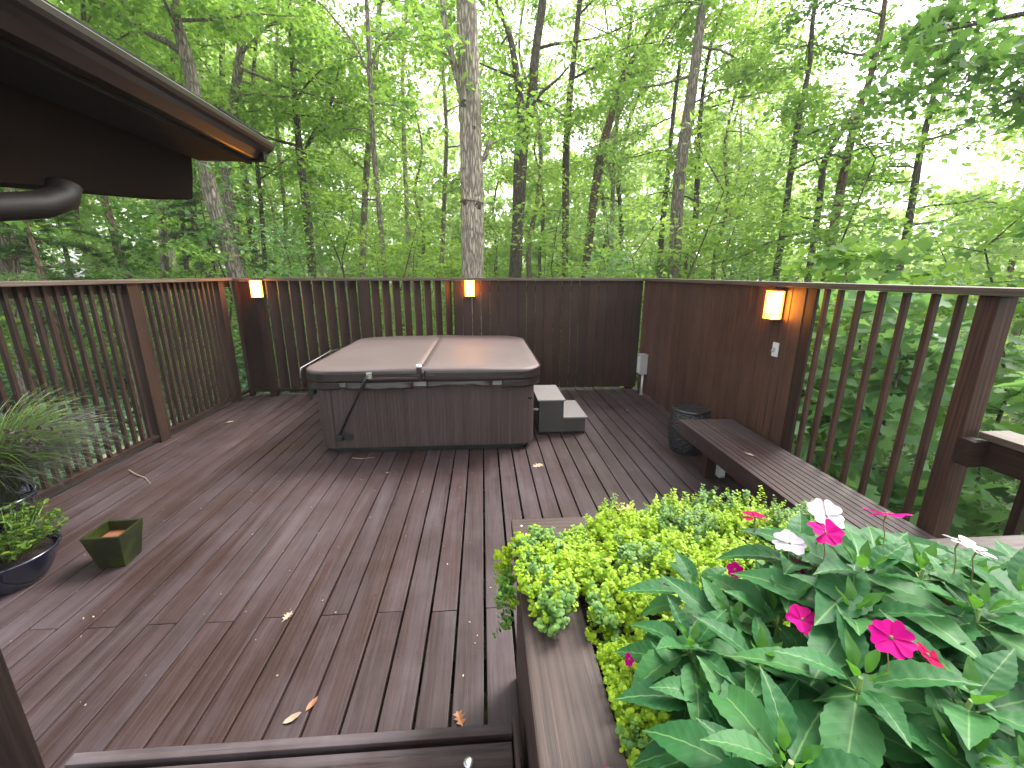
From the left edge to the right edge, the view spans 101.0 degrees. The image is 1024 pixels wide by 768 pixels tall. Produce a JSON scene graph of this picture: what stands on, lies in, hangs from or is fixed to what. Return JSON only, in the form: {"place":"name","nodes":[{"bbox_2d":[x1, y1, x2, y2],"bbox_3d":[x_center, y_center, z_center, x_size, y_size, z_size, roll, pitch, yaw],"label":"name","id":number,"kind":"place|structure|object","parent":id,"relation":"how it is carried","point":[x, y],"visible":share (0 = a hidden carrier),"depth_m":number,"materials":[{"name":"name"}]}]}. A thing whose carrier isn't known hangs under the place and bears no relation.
{"place":"outdoors","nodes":[
{"label":"outdoors","id":0,"kind":"place"},
{"bbox_2d":[0,0,274,221],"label":"house eave","id":1,"kind":"object","parent":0,"point":[85,108],"visible":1,"depth_m":1.97,"materials":[{"name":"wood"}]},
{"bbox_2d":[0,387,769,767],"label":"deck floor","id":2,"kind":"structure","parent":0,"point":[176,631],"depth_m":2.52,"materials":[{"name":"brown wood"}]},
{"bbox_2d":[0,482,39,534],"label":"round pot","id":3,"kind":"object","parent":2,"relation":"on","point":[28,489],"visible":0.3,"depth_m":2.75,"materials":[{"name":"black ceramic"}]},
{"bbox_2d":[0,384,131,515],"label":"fountain grass","id":4,"kind":"object","parent":3,"relation":"in","point":[18,444],"depth_m":2.73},
{"bbox_2d":[0,529,61,596],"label":"bowl planter","id":5,"kind":"object","parent":2,"relation":"on","point":[27,569],"visible":0.66,"depth_m":2.42,"materials":[{"name":"blue ceramic"}]},
{"bbox_2d":[0,498,69,565],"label":"herb plant","id":6,"kind":"object","parent":5,"relation":"on","point":[22,540],"visible":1,"depth_m":2.46,"materials":[{"name":"green plant"}]},
{"bbox_2d":[79,518,142,568],"bbox_3d":[-2.476,1.005,2.646,0.211,0.230,0.211,-2,15,-8],"label":"square pot","id":7,"kind":"object","parent":2,"relation":"on","point":[112,543],"visible":1,"depth_m":2.60,"materials":[{"name":"ceramic"}]},
{"bbox_2d":[0,278,248,499],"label":"deck railing","id":8,"kind":"object","parent":2,"relation":"on","point":[127,294],"visible":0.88,"depth_m":4.19,"materials":[{"name":"wood"}]},
{"bbox_2d":[64,712,520,767],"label":"deck step","id":9,"kind":"object","parent":2,"relation":"on","point":[488,746],"visible":1,"depth_m":1.43,"materials":[{"name":"wood"}]},
{"bbox_2d":[0,649,44,767],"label":"porch post","id":10,"kind":"object","parent":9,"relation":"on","point":[18,747],"depth_m":1.01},
{"bbox_2d":[231,278,452,396],"bbox_3d":[-2.373,-0.659,6.184,3.050,1.737,0.145,-1,15,-4],"label":"louvred fence","id":11,"kind":"object","parent":2,"relation":"on","point":[253,319],"visible":0.62,"depth_m":6.08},
{"bbox_2d":[299,335,539,451],"bbox_3d":[-0.938,-0.015,5.176,2.382,0.930,2.302,-1,15,-4],"label":"hot tub","id":12,"kind":"object","parent":2,"relation":"on","point":[429,392],"visible":1,"depth_m":4.21,"materials":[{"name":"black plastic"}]},
{"bbox_2d":[453,278,642,387],"bbox_3d":[0.554,-0.711,6.396,2.820,1.738,0.170,-1,15,-4],"label":"plank fence","id":13,"kind":"object","parent":2,"relation":"on","point":[617,312],"visible":0.71,"depth_m":6.33,"materials":[{"name":"wood"}]},
{"bbox_2d":[533,385,586,434],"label":"spa steps","id":14,"kind":"structure","parent":2,"relation":"on","point":[556,411],"depth_m":4.76,"materials":[{"name":"grey"}]},
{"bbox_2d":[668,403,710,455],"bbox_3d":[1.809,0.457,4.319,0.406,0.457,0.406,-1,15,-4],"label":"garden stool","id":15,"kind":"object","parent":2,"relation":"on","point":[679,443],"visible":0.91,"depth_m":4.21,"materials":[{"name":"black ceramic"}]},
{"bbox_2d":[637,278,820,452],"bbox_3d":[2.114,-0.318,4.902,0.160,1.737,3.405,-1,15,-4],"label":"plank fence","id":16,"kind":"object","parent":2,"relation":"on","point":[707,343],"visible":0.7,"depth_m":4.12,"materials":[{"name":"wood"}]},
{"bbox_2d":[761,289,787,320],"bbox_3d":[2.126,-0.643,3.433,0.095,0.241,0.148,-1,15,-4],"label":"wall lamp","id":17,"kind":"object","parent":16,"relation":"attached to","point":[775,299],"visible":1,"depth_m":3.39,"materials":[{"name":"glass"}]},
{"bbox_2d":[511,509,1023,767],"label":"planter box","id":18,"kind":"object","parent":2,"relation":"on","point":[567,718],"visible":0.06,"depth_m":1.07,"materials":[{"name":"wood"}]},
{"bbox_2d":[492,484,829,767],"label":"creeping ground cover","id":19,"kind":"object","parent":18,"relation":"on","point":[678,524],"visible":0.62,"depth_m":1.38,"materials":[{"name":"green plant"}]},
{"bbox_2d":[613,574,836,767],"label":"impatiens plant","id":20,"kind":"object","parent":18,"relation":"in","point":[656,659],"visible":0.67,"depth_m":0.83,"materials":[{"name":"green plant"}]},
{"bbox_2d":[604,655,875,767],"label":"impatiens plant","id":21,"kind":"object","parent":18,"relation":"in","point":[780,728],"visible":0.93,"depth_m":0.66,"materials":[{"name":"green plant"}]},
{"bbox_2d":[620,511,882,686],"bbox_3d":[0.583,0.565,1.029,0.503,0.491,0.486,-11,18,-36],"label":"impatiens plant","id":22,"kind":"object","parent":18,"relation":"in","point":[748,593],"visible":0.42,"depth_m":1.01,"materials":[{"name":"green plant"}]},
{"bbox_2d":[730,498,996,710],"bbox_3d":[0.704,0.559,0.928,0.411,0.553,0.613,13,19,40],"label":"impatiens plant","id":23,"kind":"object","parent":18,"relation":"in","point":[847,588],"visible":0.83,"depth_m":0.84,"materials":[{"name":"green plant"}]},
{"bbox_2d":[724,602,1023,767],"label":"impatiens plant","id":24,"kind":"object","parent":18,"relation":"in","point":[891,693],"visible":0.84,"depth_m":0.66,"materials":[{"name":"green plant"}]},
{"bbox_2d":[781,646,1023,767],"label":"impatiens plant","id":25,"kind":"object","parent":18,"relation":"in","point":[1002,744],"visible":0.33,"depth_m":0.62,"materials":[{"name":"green plant"}]},
{"bbox_2d":[836,508,1019,658],"bbox_3d":[0.941,0.513,0.999,0.538,0.608,0.486,-1,15,-4],"label":"impatiens plant","id":26,"kind":"object","parent":18,"relation":"in","point":[915,559],"visible":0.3,"depth_m":0.92,"materials":[{"name":"green plant"}]},
{"bbox_2d":[865,534,1023,671],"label":"impatiens plant","id":27,"kind":"object","parent":18,"relation":"in","point":[1008,597],"visible":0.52,"depth_m":0.82,"materials":[{"name":"green plant"}]},
{"bbox_2d":[678,419,936,538],"bbox_3d":[1.905,0.817,2.990,0.514,0.433,2.200,-1,15,-4],"label":"bench","id":28,"kind":"object","parent":2,"relation":"on","point":[781,474],"visible":0.48,"depth_m":2.96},
{"bbox_2d":[794,283,1023,538],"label":"deck railing","id":29,"kind":"object","parent":2,"relation":"on","point":[995,309],"visible":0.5,"depth_m":2.31,"materials":[{"name":"brown wood"}]},
{"bbox_2d":[951,431,1023,535],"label":"stair rail","id":30,"kind":"object","parent":29,"relation":"attached to","point":[1002,452],"visible":0.74,"depth_m":2.03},
{"bbox_2d":[0,298,1023,733],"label":"forest floor","id":31,"kind":"structure","parent":0,"point":[426,514],"depth_m":7.31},
{"bbox_2d":[0,187,115,375],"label":"sapling","id":32,"kind":"object","parent":31,"relation":"on","point":[20,224],"visible":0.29,"depth_m":6.67,"materials":[{"name":"green plant"}]},
{"bbox_2d":[0,5,118,401],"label":"tree","id":33,"kind":"object","parent":31,"relation":"on","point":[14,262],"visible":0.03,"depth_m":7.29,"materials":[{"name":"green plant"}]},
{"bbox_2d":[0,230,156,364],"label":"sapling","id":34,"kind":"object","parent":31,"relation":"on","point":[54,260],"visible":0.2,"depth_m":8.55,"materials":[{"name":"green plant"}]},
{"bbox_2d":[0,188,199,407],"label":"hemlock tree","id":35,"kind":"object","parent":31,"relation":"on","point":[31,245],"visible":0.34,"depth_m":6.88,"materials":[{"name":"green plant"}]},
{"bbox_2d":[74,197,215,373],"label":"sapling","id":36,"kind":"object","parent":31,"relation":"on","point":[135,230],"visible":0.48,"depth_m":7.48,"materials":[{"name":"green plant"}]},
{"bbox_2d":[0,350,309,487],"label":"ivy ground cover","id":37,"kind":"object","parent":31,"relation":"on","point":[241,372],"visible":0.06,"depth_m":7.58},
{"bbox_2d":[61,0,270,333],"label":"tree","id":38,"kind":"object","parent":31,"relation":"on","point":[203,54],"visible":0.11,"depth_m":11.37,"materials":[{"name":"green plant"}]},
{"bbox_2d":[48,0,287,383],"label":"tree","id":39,"kind":"object","parent":31,"relation":"on","point":[96,17],"visible":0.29,"depth_m":7.84,"materials":[{"name":"green plant"}]},
{"bbox_2d":[54,0,324,353],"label":"tree","id":40,"kind":"object","parent":31,"relation":"on","point":[164,261],"visible":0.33,"depth_m":10.77,"materials":[{"name":"green plant"}]},
{"bbox_2d":[139,215,241,390],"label":"sapling","id":41,"kind":"object","parent":31,"relation":"on","point":[162,250],"visible":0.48,"depth_m":7.64,"materials":[{"name":"green plant"}]},
{"bbox_2d":[57,0,333,297],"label":"tree","id":42,"kind":"object","parent":31,"relation":"on","point":[211,193],"visible":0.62,"depth_m":7.92,"materials":[{"name":"green plant"}]},
{"bbox_2d":[95,190,312,320],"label":"hemlock tree","id":43,"kind":"object","parent":31,"relation":"on","point":[171,234],"visible":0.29,"depth_m":10.11,"materials":[{"name":"green plant"}]},
{"bbox_2d":[121,160,303,347],"bbox_3d":[-6.080,-2.565,9.173,3.091,4.957,3.344,-7,16,-26],"label":"sapling","id":44,"kind":"object","parent":31,"relation":"on","point":[198,220],"visible":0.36,"depth_m":8.44,"materials":[{"name":"green plant"}]},
{"bbox_2d":[140,0,309,277],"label":"tree","id":45,"kind":"object","parent":31,"relation":"on","point":[220,77],"visible":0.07,"depth_m":14.44,"materials":[{"name":"green plant"}]},
{"bbox_2d":[140,0,391,332],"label":"tree","id":46,"kind":"object","parent":31,"relation":"on","point":[253,67],"visible":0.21,"depth_m":13.10,"materials":[{"name":"green plant"}]},
{"bbox_2d":[212,218,339,391],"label":"sapling","id":47,"kind":"object","parent":31,"relation":"on","point":[269,235],"visible":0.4,"depth_m":7.19,"materials":[{"name":"green plant"}]},
{"bbox_2d":[159,0,394,276],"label":"tree","id":48,"kind":"object","parent":31,"relation":"on","point":[237,78],"visible":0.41,"depth_m":10.29,"materials":[{"name":"green plant"}]},
{"bbox_2d":[215,1,341,334],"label":"tree","id":49,"kind":"object","parent":31,"relation":"on","point":[283,201],"visible":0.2,"depth_m":14.72,"materials":[{"name":"green plant"}]},
{"bbox_2d":[225,26,363,317],"bbox_3d":[-12.686,-11.834,25.329,7.792,16.858,7.115,-1,15,-4],"label":"tree","id":50,"kind":"object","parent":31,"relation":"on","point":[297,189],"visible":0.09,"depth_m":25.18,"materials":[{"name":"green plant"}]},
{"bbox_2d":[183,0,434,353],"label":"tree","id":51,"kind":"object","parent":31,"relation":"on","point":[297,124],"visible":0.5,"depth_m":10.56,"materials":[{"name":"green plant"}]},
{"bbox_2d":[284,151,391,337],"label":"sapling","id":52,"kind":"object","parent":31,"relation":"on","point":[296,218],"visible":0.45,"depth_m":9.76,"materials":[{"name":"green plant"}]},
{"bbox_2d":[286,147,407,356],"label":"sapling","id":53,"kind":"object","parent":31,"relation":"on","point":[341,225],"visible":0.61,"depth_m":8.56,"materials":[{"name":"green plant"}]},
{"bbox_2d":[245,0,453,326],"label":"tree","id":54,"kind":"object","parent":31,"relation":"on","point":[367,158],"visible":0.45,"depth_m":13.24,"materials":[{"name":"green plant"}]},
{"bbox_2d":[242,0,522,335],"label":"tree","id":55,"kind":"object","parent":31,"relation":"on","point":[402,103],"visible":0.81,"depth_m":9.64,"materials":[{"name":"green plant"}]},
{"bbox_2d":[337,0,456,325],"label":"tree","id":56,"kind":"object","parent":31,"relation":"on","point":[352,15],"visible":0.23,"depth_m":15.48,"materials":[{"name":"green plant"}]},
{"bbox_2d":[357,0,455,308],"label":"tree","id":57,"kind":"object","parent":31,"relation":"on","point":[416,176],"visible":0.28,"depth_m":24.95,"materials":[{"name":"green plant"}]},
{"bbox_2d":[356,154,460,336],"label":"sapling","id":58,"kind":"object","parent":31,"relation":"on","point":[412,240],"visible":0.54,"depth_m":8.71,"materials":[{"name":"green plant"}]},
{"bbox_2d":[372,213,452,335],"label":"sapling","id":59,"kind":"object","parent":31,"relation":"on","point":[397,266],"visible":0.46,"depth_m":9.37,"materials":[{"name":"green plant"}]},
{"bbox_2d":[369,235,487,335],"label":"sapling","id":60,"kind":"object","parent":31,"relation":"on","point":[456,268],"visible":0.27,"depth_m":11.86,"materials":[{"name":"green plant"}]},
{"bbox_2d":[400,0,534,321],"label":"tree","id":61,"kind":"object","parent":31,"relation":"on","point":[445,173],"visible":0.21,"depth_m":17.69,"materials":[{"name":"green plant"}]},
{"bbox_2d":[363,0,572,335],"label":"tree","id":62,"kind":"object","parent":31,"relation":"on","point":[467,75],"visible":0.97,"depth_m":7.86,"materials":[{"name":"green plant"}]},
{"bbox_2d":[412,0,546,197],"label":"tree","id":63,"kind":"object","parent":31,"relation":"on","point":[445,179],"visible":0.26,"depth_m":16.81,"materials":[{"name":"green plant"}]},
{"bbox_2d":[0,316,1023,444],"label":"undergrowth","id":64,"kind":"object","parent":31,"relation":"on","point":[81,368],"visible":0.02,"depth_m":11.83,"materials":[{"name":"green plant"}]},
{"bbox_2d":[427,0,601,354],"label":"tree","id":65,"kind":"object","parent":31,"relation":"on","point":[519,36],"visible":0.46,"depth_m":15.11,"materials":[{"name":"green plant"}]},
{"bbox_2d":[22,0,1023,337],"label":"distant wood","id":66,"kind":"object","parent":31,"relation":"on","point":[434,156],"visible":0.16,"depth_m":26.53,"materials":[{"name":"plant"}]},
{"bbox_2d":[485,38,586,277],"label":"tree","id":67,"kind":"object","parent":31,"relation":"on","point":[543,220],"visible":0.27,"depth_m":24.04,"materials":[{"name":"green plant"}]},
{"bbox_2d":[432,0,663,328],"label":"tree","id":68,"kind":"object","parent":31,"relation":"on","point":[540,18],"visible":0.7,"depth_m":11.36,"materials":[{"name":"green plant"}]},
{"bbox_2d":[517,202,598,351],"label":"sapling","id":69,"kind":"object","parent":31,"relation":"on","point":[572,224],"visible":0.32,"depth_m":11.64,"materials":[{"name":"green plant"}]},
{"bbox_2d":[506,164,612,347],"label":"sapling","id":70,"kind":"object","parent":31,"relation":"on","point":[535,236],"visible":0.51,"depth_m":10.34,"materials":[{"name":"green plant"}]},
{"bbox_2d":[478,0,691,349],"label":"tree","id":71,"kind":"object","parent":31,"relation":"on","point":[578,6],"visible":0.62,"depth_m":12.02,"materials":[{"name":"green plant"}]},
{"bbox_2d":[551,243,655,387],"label":"sapling","id":72,"kind":"object","parent":31,"relation":"on","point":[611,261],"visible":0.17,"depth_m":7.71,"materials":[{"name":"green plant"}]},
{"bbox_2d":[535,0,675,306],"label":"tree","id":73,"kind":"object","parent":31,"relation":"on","point":[602,193],"visible":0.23,"depth_m":20.67,"materials":[{"name":"green plant"}]},
{"bbox_2d":[569,197,661,342],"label":"sapling","id":74,"kind":"object","parent":31,"relation":"on","point":[601,215],"visible":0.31,"depth_m":12.27,"materials":[{"name":"green plant"}]},
{"bbox_2d":[537,14,696,270],"bbox_3d":[4.714,-7.347,17.333,6.160,13.328,5.625,-11,18,-37],"label":"tree","id":75,"kind":"object","parent":31,"relation":"on","point":[629,168],"visible":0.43,"depth_m":16.08,"materials":[{"name":"green plant"}]},
{"bbox_2d":[562,195,683,386],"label":"sapling","id":76,"kind":"object","parent":31,"relation":"on","point":[642,230],"visible":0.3,"depth_m":7.74,"materials":[{"name":"green plant"}]},
{"bbox_2d":[546,0,703,293],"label":"tree","id":77,"kind":"object","parent":31,"relation":"on","point":[607,128],"visible":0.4,"depth_m":14.98,"materials":[{"name":"green plant"}]},
{"bbox_2d":[542,0,707,265],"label":"tree","id":78,"kind":"object","parent":31,"relation":"on","point":[606,184],"visible":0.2,"depth_m":18.51,"materials":[{"name":"green plant"}]},
{"bbox_2d":[570,0,682,275],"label":"tree","id":79,"kind":"object","parent":31,"relation":"on","point":[618,109],"visible":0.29,"depth_m":16.37,"materials":[{"name":"green plant"}]},
{"bbox_2d":[589,0,742,276],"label":"tree","id":80,"kind":"object","parent":31,"relation":"on","point":[666,184],"visible":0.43,"depth_m":15.09,"materials":[{"name":"green plant"}]},
{"bbox_2d":[574,0,814,278],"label":"tree","id":81,"kind":"object","parent":31,"relation":"on","point":[701,20],"visible":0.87,"depth_m":10.34,"materials":[{"name":"green plant"}]},
{"bbox_2d":[638,8,763,278],"bbox_3d":[10.212,-10.810,23.864,7.682,18.691,6.235,-8,17,-28],"label":"tree","id":82,"kind":"object","parent":31,"relation":"on","point":[701,216],"visible":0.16,"depth_m":23.02,"materials":[{"name":"green plant"}]},
{"bbox_2d":[635,86,834,386],"bbox_3d":[3.951,-2.301,9.061,3.985,6.674,4.191,-2,15,-9],"label":"sapling","id":83,"kind":"object","parent":31,"relation":"on","point":[739,206],"visible":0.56,"depth_m":8.59,"materials":[{"name":"green plant"}]},
{"bbox_2d":[667,33,810,279],"bbox_3d":[9.516,-7.189,18.115,5.763,13.654,6.311,4,15,14],"label":"tree","id":84,"kind":"object","parent":31,"relation":"on","point":[740,165],"visible":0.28,"depth_m":16.76,"materials":[{"name":"green plant"}]},
{"bbox_2d":[621,0,858,278],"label":"tree","id":85,"kind":"object","parent":31,"relation":"on","point":[670,161],"visible":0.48,"depth_m":11.25,"materials":[{"name":"green plant"}]},
{"bbox_2d":[667,142,822,279],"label":"sapling","id":86,"kind":"object","parent":31,"relation":"on","point":[746,193],"visible":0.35,"depth_m":10.15,"materials":[{"name":"green plant"}]},
{"bbox_2d":[702,213,787,280],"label":"sapling","id":87,"kind":"object","parent":31,"relation":"on","point":[742,275],"visible":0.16,"depth_m":11.43,"materials":[{"name":"green plant"}]},
{"bbox_2d":[664,0,854,279],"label":"tree","id":88,"kind":"object","parent":31,"relation":"on","point":[747,141],"visible":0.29,"depth_m":15.61,"materials":[{"name":"green plant"}]},
{"bbox_2d":[716,1,873,281],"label":"tree","id":89,"kind":"object","parent":31,"relation":"on","point":[806,147],"visible":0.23,"depth_m":17.21,"materials":[{"name":"green plant"}]},
{"bbox_2d":[682,0,958,280],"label":"tree","id":90,"kind":"object","parent":31,"relation":"on","point":[803,96],"visible":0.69,"depth_m":9.77,"materials":[{"name":"green plant"}]},
{"bbox_2d":[699,0,1023,281],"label":"tree","id":91,"kind":"object","parent":31,"relation":"on","point":[824,171],"visible":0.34,"depth_m":11.51,"materials":[{"name":"green plant"}]},
{"bbox_2d":[780,154,960,377],"bbox_3d":[9.679,-2.785,12.087,3.924,7.221,4.400,4,15,14],"label":"sapling","id":92,"kind":"object","parent":31,"relation":"on","point":[849,181],"visible":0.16,"depth_m":11.88,"materials":[{"name":"green plant"}]},
{"bbox_2d":[729,75,1015,404],"bbox_3d":[6.694,-2.201,8.482,4.045,7.444,4.536,4,15,15],"label":"sapling","id":93,"kind":"object","parent":31,"relation":"on","point":[833,134],"visible":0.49,"depth_m":8.39,"materials":[{"name":"green plant"}]},
{"bbox_2d":[757,0,1019,371],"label":"tree","id":94,"kind":"object","parent":31,"relation":"on","point":[842,180],"visible":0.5,"depth_m":9.76,"materials":[{"name":"green plant"}]},
{"bbox_2d":[778,226,1023,512],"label":"maple sapling","id":95,"kind":"object","parent":31,"relation":"on","point":[849,260],"visible":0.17,"depth_m":5.66,"materials":[{"name":"green plant"}]},
{"bbox_2d":[791,275,1023,537],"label":"maple sapling","id":96,"kind":"object","parent":31,"relation":"on","point":[968,516],"visible":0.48,"depth_m":4.16,"materials":[{"name":"green plant"}]},
{"bbox_2d":[799,408,1019,530],"bbox_3d":[6.988,1.676,6.381,9.529,1.611,9.766,-1,15,-4],"label":"fern ground cover","id":97,"kind":"object","parent":31,"relation":"on","point":[905,448],"visible":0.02,"depth_m":7.81,"materials":[{"name":"green plant"}]},
{"bbox_2d":[823,0,1023,331],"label":"tree","id":98,"kind":"object","parent":31,"relation":"on","point":[917,165],"visible":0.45,"depth_m":11.62,"materials":[{"name":"green plant"}]},
{"bbox_2d":[855,210,992,410],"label":"sapling","id":99,"kind":"object","parent":31,"relation":"on","point":[939,235],"visible":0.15,"depth_m":9.86,"materials":[{"name":"green plant"}]},
{"bbox_2d":[850,0,1023,136],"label":"maple tree","id":100,"kind":"object","parent":31,"relation":"on","point":[986,56],"visible":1,"depth_m":6.34,"materials":[{"name":"green plant"}]},
{"bbox_2d":[878,221,1023,500],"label":"maple sapling","id":101,"kind":"object","parent":31,"relation":"on","point":[1016,352],"visible":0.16,"depth_m":5.56,"materials":[{"name":"green plant"}]},
{"bbox_2d":[885,154,1023,485],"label":"sapling","id":102,"kind":"object","parent":31,"relation":"on","point":[990,271],"visible":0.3,"depth_m":5.81,"materials":[{"name":"green plant"}]},
{"bbox_2d":[893,364,1023,535],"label":"maple sapling","id":103,"kind":"object","parent":31,"relation":"on","point":[1016,386],"visible":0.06,"depth_m":3.70,"materials":[{"name":"green plant"}]},
{"bbox_2d":[914,215,1023,325],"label":"sapling","id":104,"kind":"object","parent":31,"relation":"on","point":[977,260],"visible":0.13,"depth_m":12.45,"materials":[{"name":"green plant"}]},
{"bbox_2d":[959,0,1023,357],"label":"tree","id":105,"kind":"object","parent":31,"relation":"on","point":[1012,140],"visible":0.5,"depth_m":14.32,"materials":[{"name":"green plant"}]},
{"bbox_2d":[34,0,1023,304],"label":"sky","id":106,"kind":"structure","parent":0,"point":[937,170],"materials":[{"name":"white"}]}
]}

